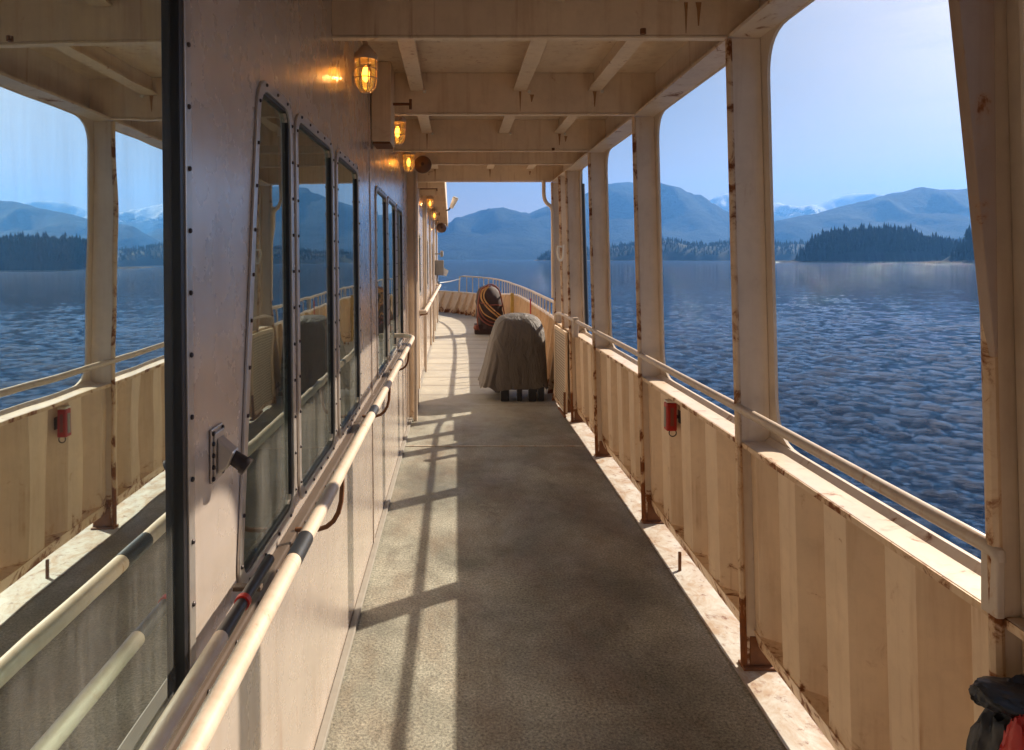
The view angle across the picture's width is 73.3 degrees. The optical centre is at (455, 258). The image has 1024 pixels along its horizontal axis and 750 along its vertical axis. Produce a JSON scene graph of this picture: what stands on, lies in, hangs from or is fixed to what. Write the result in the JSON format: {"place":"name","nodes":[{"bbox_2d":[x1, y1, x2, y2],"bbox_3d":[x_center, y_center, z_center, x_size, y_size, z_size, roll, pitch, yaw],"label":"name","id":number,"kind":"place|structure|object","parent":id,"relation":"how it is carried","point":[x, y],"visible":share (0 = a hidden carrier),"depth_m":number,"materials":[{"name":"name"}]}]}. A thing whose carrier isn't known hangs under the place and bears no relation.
{"place":"outdoors","nodes":[
{"label":"outdoors","id":0,"kind":"place"},
{"bbox_2d":[438,182,729,259],"bbox_3d":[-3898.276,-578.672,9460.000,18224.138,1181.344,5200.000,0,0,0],"label":"mountain","id":1,"kind":"structure","parent":0,"point":[502,233],"depth_m":8191.74,"materials":[{"name":"blue stone"}]},
{"bbox_2d":[446,0,966,222],"label":"sky","id":2,"kind":"structure","parent":0,"point":[864,93],"materials":[{"name":"blue"}]},
{"bbox_2d":[438,260,984,559],"bbox_3d":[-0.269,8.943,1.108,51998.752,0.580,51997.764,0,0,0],"label":"sea","id":3,"kind":"structure","parent":0,"point":[879,369],"depth_m":66.04,"materials":[{"name":"blue liquid"}]},
{"bbox_2d":[775,260,804,261],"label":"rock spit","id":4,"kind":"structure","parent":3,"relation":"in","point":[789,261],"depth_m":1841.62,"materials":[{"name":"grey stone"}]},
{"bbox_2d":[906,260,974,262],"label":"rock spit","id":5,"kind":"structure","parent":3,"relation":"in","point":[962,261],"depth_m":1441.62,"materials":[{"name":"grey stone"}]},
{"bbox_3d":[-4.200,5.635,9.900,11.540,7.930,27.800,0,0,0],"label":"ship hull","id":6,"kind":"object","parent":3,"relation":"on","visible":0},
{"bbox_2d":[324,312,786,749],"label":"deck","id":7,"kind":"structure","parent":6,"relation":"on","point":[526,598],"depth_m":3.20,"materials":[{"name":"grey concrete"}]},
{"bbox_2d":[0,0,447,749],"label":"deckhouse","id":8,"kind":"object","parent":7,"relation":"on","point":[188,262],"visible":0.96,"depth_m":1.22,"materials":[{"name":"paint"}]},
{"bbox_2d":[0,0,195,749],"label":"window","id":9,"kind":"structure","parent":8,"relation":"in","point":[98,571],"depth_m":0.95,"materials":[{"name":"glass"}]},
{"bbox_2d":[139,554,274,749],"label":"boat pole","id":10,"kind":"object","parent":8,"relation":"attached to","point":[166,725],"visible":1,"depth_m":1.12,"materials":[{"name":"paint"}]},
{"bbox_2d":[210,422,253,483],"bbox_3d":[-0.444,0.389,1.377,0.077,0.107,0.063,0,0,0],"label":"door stop","id":11,"kind":"object","parent":8,"relation":"attached to","point":[225,453],"depth_m":1.36,"materials":[{"name":"metal"}]},
{"bbox_2d":[237,80,296,582],"bbox_3d":[-0.484,0.145,1.774,0.033,1.210,0.542,0,0,0],"label":"window","id":12,"kind":"structure","parent":8,"relation":"in","point":[244,574],"depth_m":1.82,"materials":[{"name":"glass"}]},
{"bbox_2d":[176,333,414,749],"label":"wall handrail","id":13,"kind":"object","parent":8,"relation":"attached to","point":[205,723],"depth_m":1.19,"materials":[{"name":"metal"}]},
{"bbox_2d":[294,113,336,496],"bbox_3d":[-0.484,0.145,2.410,0.033,1.210,0.650,0,0,0],"label":"window","id":14,"kind":"structure","parent":8,"relation":"in","point":[317,419],"depth_m":2.41,"materials":[{"name":"glass"}]},
{"bbox_2d":[335,149,361,437],"bbox_3d":[-0.484,0.145,3.125,0.033,1.210,0.650,0,0,0],"label":"window","id":15,"kind":"structure","parent":8,"relation":"in","point":[348,266],"depth_m":3.14,"materials":[{"name":"glass"}]},
{"bbox_2d":[354,41,377,93],"bbox_3d":[-0.429,-0.929,3.200,0.133,0.320,0.112,0,0,0],"label":"caged lamp","id":16,"kind":"object","parent":8,"relation":"attached to","point":[365,53],"visible":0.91,"depth_m":3.18,"materials":[{"name":"glass"}]},
{"bbox_2d":[375,185,388,378],"bbox_3d":[-0.484,0.145,4.530,0.033,1.210,0.660,0,0,0],"label":"window","id":17,"kind":"structure","parent":8,"relation":"in","point":[381,218],"depth_m":4.59,"materials":[{"name":"glass"}]},
{"bbox_2d":[371,62,394,148],"bbox_3d":[-0.431,-0.910,4.105,0.117,0.476,0.230,0,0,0],"label":"electrical box","id":18,"kind":"object","parent":8,"relation":"attached to","point":[382,116],"visible":0.9,"depth_m":3.99,"materials":[{"name":"beige paint"}]},
{"bbox_2d":[393,99,411,109],"bbox_3d":[-0.316,-0.925,4.100,0.112,0.060,0.017,0,0,0],"label":"stub pipe","id":19,"kind":"object","parent":18,"relation":"attached to","point":[409,104],"visible":1,"depth_m":4.09,"materials":[{"name":"brown metal"}]},
{"bbox_2d":[387,196,397,360],"bbox_3d":[-0.484,0.145,5.255,0.033,1.210,0.650,0,0,0],"label":"window","id":20,"kind":"structure","parent":8,"relation":"in","point":[391,213],"depth_m":5.33,"materials":[{"name":"glass"}]},
{"bbox_2d":[396,204,403,347],"bbox_3d":[-0.484,0.145,5.975,0.033,1.210,0.650,0,0,0],"label":"window","id":21,"kind":"structure","parent":8,"relation":"in","point":[399,215],"depth_m":6.09,"materials":[{"name":"glass"}]},
{"bbox_2d":[395,116,405,145],"bbox_3d":[-0.403,-0.929,4.660,0.133,0.320,0.112,0,0,0],"label":"caged lamp","id":22,"kind":"object","parent":8,"relation":"attached to","point":[399,120],"visible":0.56,"depth_m":4.65,"materials":[{"name":"glass"}]},
{"bbox_2d":[403,152,414,172],"bbox_3d":[-0.426,-0.929,6.120,0.133,0.320,0.112,0,0,0],"label":"caged lamp","id":23,"kind":"object","parent":8,"relation":"attached to","point":[411,161],"visible":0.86,"depth_m":6.13,"materials":[{"name":"glass"}]},
{"bbox_2d":[402,156,431,172],"bbox_3d":[-0.358,-0.875,6.349,0.276,0.164,0.072,0,0,0],"label":"alarm bell","id":24,"kind":"object","parent":8,"relation":"attached to","point":[423,164],"visible":0.94,"depth_m":6.34,"materials":[{"name":"metal"}]},
{"bbox_2d":[419,233,420,295],"bbox_3d":[-0.485,0.075,9.250,0.029,0.850,0.500,0,0,0],"label":"window","id":25,"kind":"structure","parent":8,"relation":"in","point":[419,233],"depth_m":9.46,"materials":[{"name":"glass"}]},
{"bbox_2d":[427,239,428,287],"bbox_3d":[-0.485,0.075,11.850,0.029,0.850,0.500,0,0,0],"label":"window","id":26,"kind":"structure","parent":8,"relation":"in","point":[427,239],"depth_m":12.06,"materials":[{"name":"glass"}]},
{"bbox_2d":[419,284,440,315],"bbox_3d":[-0.412,0.685,12.746,0.152,0.134,8.744,0,0,0],"label":"forward handrail","id":27,"kind":"object","parent":8,"relation":"attached to","point":[425,310],"visible":0.84,"depth_m":9.60,"materials":[{"name":"metal"}]},
{"bbox_2d":[426,195,433,208],"bbox_3d":[-0.401,-0.924,10.600,0.133,0.320,0.112,0,0,0],"label":"caged lamp","id":28,"kind":"object","parent":8,"relation":"attached to","point":[430,203],"visible":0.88,"depth_m":10.58,"materials":[{"name":"glass"}]},
{"bbox_2d":[432,242,432,282],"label":"window","id":29,"kind":"structure","parent":8,"relation":"in","point":[432,242],"depth_m":14.66,"materials":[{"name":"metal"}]},
{"bbox_2d":[430,206,436,219],"bbox_3d":[-0.396,-0.864,12.600,0.133,0.320,0.112,0,0,0],"label":"caged lamp","id":30,"kind":"object","parent":8,"relation":"attached to","point":[433,210],"visible":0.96,"depth_m":12.58,"materials":[{"name":"glass"}]},
{"bbox_2d":[435,223,446,232],"bbox_3d":[-0.342,-0.680,14.989,0.304,0.220,0.072,0,0,0],"label":"alarm bell","id":31,"kind":"object","parent":8,"relation":"attached to","point":[441,227],"visible":1,"depth_m":14.98,"materials":[{"name":"metal"}]},
{"bbox_2d":[435,260,447,284],"bbox_3d":[-0.305,0.304,15.421,0.310,0.549,0.258,0,0,0],"label":"control box","id":32,"kind":"object","parent":8,"relation":"attached to","point":[440,269],"visible":0.92,"depth_m":15.40,"materials":[{"name":"white paint"}]},
{"bbox_2d":[446,196,457,210],"bbox_3d":[-0.051,-0.875,10.875,0.212,0.235,0.094,0,0,24],"label":"floodlight","id":33,"kind":"object","parent":8,"relation":"attached to","point":[454,201],"visible":1,"depth_m":10.85,"materials":[{"name":"metal"}]},
{"bbox_2d":[260,0,809,181],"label":"canopy","id":34,"kind":"object","parent":8,"relation":"attached to","point":[518,90],"visible":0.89,"depth_m":3.97,"materials":[{"name":"metal"}]},
{"bbox_2d":[473,284,504,333],"bbox_3d":[0.748,1.093,15.061,0.709,1.114,0.542,0,0,0],"label":"hose reel","id":35,"kind":"object","parent":7,"relation":"on","point":[489,305],"visible":0.91,"depth_m":14.90,"materials":[{"name":"rubber"}]},
{"bbox_2d":[405,445,585,446],"bbox_3d":[0.340,1.647,6.027,1.620,0.006,0.015,0,0,0],"label":"deck seam","id":36,"kind":"object","parent":7,"relation":"on","point":[495,445],"visible":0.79,"depth_m":6.04,"materials":[{"name":"paint"}]},
{"bbox_2d":[438,290,554,400],"bbox_3d":[0.123,1.206,16.207,3.590,0.888,16.312,0,0,-19],"label":"foredeck bulwark","id":37,"kind":"object","parent":7,"relation":"on","point":[452,302],"visible":0.37,"depth_m":14.28,"materials":[{"name":"paint"}]},
{"bbox_2d":[458,276,553,315],"bbox_3d":[1.094,0.767,14.515,0.822,0.521,13.079,0,0,-5],"label":"foredeck railing","id":38,"kind":"object","parent":37,"relation":"on","point":[526,293],"visible":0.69,"depth_m":13.57,"materials":[{"name":"metal"}]},
{"bbox_2d":[510,293,513,312],"bbox_3d":[1.165,1.175,14.045,0.070,0.950,0.090,0,0,0],"label":"yellow post","id":39,"kind":"object","parent":7,"relation":"on","point":[511,302],"visible":0.45,"depth_m":14.00,"materials":[{"name":"metal"}]},
{"bbox_2d":[478,313,547,400],"bbox_3d":[0.695,1.150,8.246,0.839,1.000,0.720,0,0,0],"label":"covered machine","id":40,"kind":"object","parent":7,"relation":"on","point":[515,357],"visible":1,"depth_m":7.95,"materials":[{"name":"fabric"}]},
{"bbox_2d":[547,388,834,749],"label":"waterway","id":41,"kind":"object","parent":7,"relation":"on","point":[791,721],"visible":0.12,"depth_m":3.14,"materials":[{"name":"paint"}]},
{"bbox_2d":[551,182,561,325],"bbox_3d":[1.216,0.381,7.957,0.218,2.538,0.065,0,0,0],"label":"support post","id":42,"kind":"object","parent":41,"relation":"on","point":[555,205],"visible":0.13,"depth_m":7.95,"materials":[{"name":"paint"}]},
{"bbox_2d":[542,181,554,297],"bbox_3d":[1.077,-0.225,7.923,0.165,1.350,0.048,0,0,-19],"label":"downpipe","id":43,"kind":"object","parent":42,"relation":"attached to","point":[548,204],"visible":1,"depth_m":7.92,"materials":[{"name":"beige metal"}]},
{"bbox_2d":[558,176,570,411],"bbox_3d":[1.208,0.381,7.388,0.202,2.538,0.065,0,0,0],"label":"support post","id":44,"kind":"object","parent":41,"relation":"on","point":[562,237],"visible":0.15,"depth_m":7.38,"materials":[{"name":"metal"}]},
{"bbox_2d":[556,245,563,261],"bbox_3d":[1.116,-0.061,7.278,0.094,0.181,0.044,0,0,-22],"label":"pipe hook","id":45,"kind":"object","parent":44,"relation":"attached to","point":[557,254],"visible":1,"depth_m":7.27,"materials":[{"name":"white paint"}]},
{"bbox_2d":[554,325,567,417],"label":"gate","id":46,"kind":"structure","parent":44,"relation":"attached to","point":[561,367],"depth_m":7.31,"materials":[{"name":"beige metal"}]},
{"bbox_2d":[581,171,588,332],"bbox_3d":[1.405,-0.035,7.500,0.120,1.871,0.072,0,0,0],"label":"dark pole","id":47,"kind":"object","parent":44,"relation":"attached to","point":[584,257],"visible":0.47,"depth_m":7.47,"materials":[{"name":"black metal"}]},
{"bbox_2d":[565,171,583,421],"bbox_3d":[1.207,0.381,6.928,0.202,2.538,0.065,0,0,0],"label":"support post","id":48,"kind":"object","parent":41,"relation":"on","point":[573,243],"visible":0.73,"depth_m":6.92,"materials":[{"name":"metal"}]},
{"bbox_2d":[587,152,611,456],"bbox_3d":[1.206,0.381,5.728,0.202,2.538,0.065,0,0,0],"label":"support post","id":49,"kind":"object","parent":41,"relation":"on","point":[598,243],"visible":0.73,"depth_m":5.72,"materials":[{"name":"metal"}]},
{"bbox_2d":[632,117,663,523],"bbox_3d":[1.204,0.381,4.287,0.202,2.538,0.065,0,0,0],"label":"support post","id":50,"kind":"object","parent":41,"relation":"on","point":[645,233],"visible":0.66,"depth_m":4.28,"materials":[{"name":"metal"}]},
{"bbox_2d":[678,552,680,570],"bbox_3d":[1.186,1.600,3.620,0.017,0.100,0.017,0,0,22],"label":"deck staple","id":51,"kind":"object","parent":41,"relation":"on","point":[679,561],"visible":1,"depth_m":3.61,"materials":[{"name":"brown metal"}]},
{"bbox_2d":[725,38,775,670],"bbox_3d":[1.190,0.381,2.768,0.202,2.538,0.065,0,0,0],"label":"support post","id":52,"kind":"object","parent":41,"relation":"on","point":[747,223],"visible":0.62,"depth_m":2.76,"materials":[{"name":"metal"}]},
{"bbox_2d":[556,322,1023,749],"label":"bulwark","id":53,"kind":"object","parent":52,"relation":"attached to","point":[871,625],"visible":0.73,"depth_m":2.29,"materials":[{"name":"paint"}]},
{"bbox_2d":[664,399,680,436],"bbox_3d":[1.203,0.884,3.798,0.086,0.205,0.064,0,0,0],"label":"red case","id":54,"kind":"object","parent":53,"relation":"attached to","point":[671,416],"visible":0.94,"depth_m":3.77,"materials":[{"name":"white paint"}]},
{"bbox_2d":[563,0,980,561],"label":"side screen","id":55,"kind":"object","parent":53,"relation":"on","point":[687,55],"visible":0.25,"depth_m":2.76,"materials":[{"name":"paint"}]},
{"bbox_2d":[554,312,1006,618],"bbox_3d":[1.113,0.655,2.458,0.079,0.190,10.918,0,0,1],"label":"handrail","id":56,"kind":"object","parent":53,"relation":"attached to","point":[993,604],"visible":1,"depth_m":1.75,"materials":[{"name":"metal"}]},
{"bbox_2d":[948,0,1023,677],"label":"support post","id":57,"kind":"object","parent":41,"relation":"on","point":[988,42],"visible":1,"depth_m":1.40,"materials":[{"name":"metal"}]},
{"bbox_2d":[966,674,1023,749],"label":"cloth bag","id":58,"kind":"object","parent":57,"relation":"attached to","point":[998,724],"visible":1,"depth_m":1.29,"materials":[{"name":"black fabric"}]},
{"bbox_2d":[536,236,961,260],"bbox_3d":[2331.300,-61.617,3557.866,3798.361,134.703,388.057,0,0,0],"label":"shore forest","id":59,"kind":"object","parent":0,"point":[701,245],"visible":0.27,"depth_m":3468.35,"materials":[{"name":"green plant"}]},
{"bbox_2d":[710,193,883,221],"bbox_3d":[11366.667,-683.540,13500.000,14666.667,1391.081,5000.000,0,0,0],"label":"snowy mountains","id":60,"kind":"structure","parent":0,"point":[782,211],"depth_m":13866.52,"materials":[{"name":"white snow"}]},
{"bbox_2d":[792,236,950,261],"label":"headland forest land","id":61,"kind":"structure","parent":0,"point":[890,256],"depth_m":1812.16,"materials":[{"name":"green plant"}]},
{"bbox_2d":[795,222,964,260],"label":"headland forest","id":62,"kind":"object","parent":61,"relation":"on","point":[893,236],"visible":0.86,"depth_m":1838.43,"materials":[{"name":"green plant"}]},
{"bbox_2d":[774,187,970,243],"bbox_3d":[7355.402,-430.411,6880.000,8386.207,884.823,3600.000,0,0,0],"label":"mountain","id":63,"kind":"structure","parent":0,"point":[929,211],"depth_m":6972.37,"materials":[{"name":"blue stone"}]},
{"bbox_2d":[943,240,973,261],"bbox_3d":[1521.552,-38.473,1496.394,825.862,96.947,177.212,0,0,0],"label":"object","id":64,"kind":"structure","parent":0,"point":[968,242],"depth_m":1517.48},
{"bbox_2d":[949,224,974,260],"bbox_3d":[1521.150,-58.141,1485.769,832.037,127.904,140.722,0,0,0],"label":"trees","id":65,"kind":"object","parent":64,"relation":"on","point":[961,251],"visible":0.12,"depth_m":1517.75,"materials":[{"name":"green plant"}]}
]}

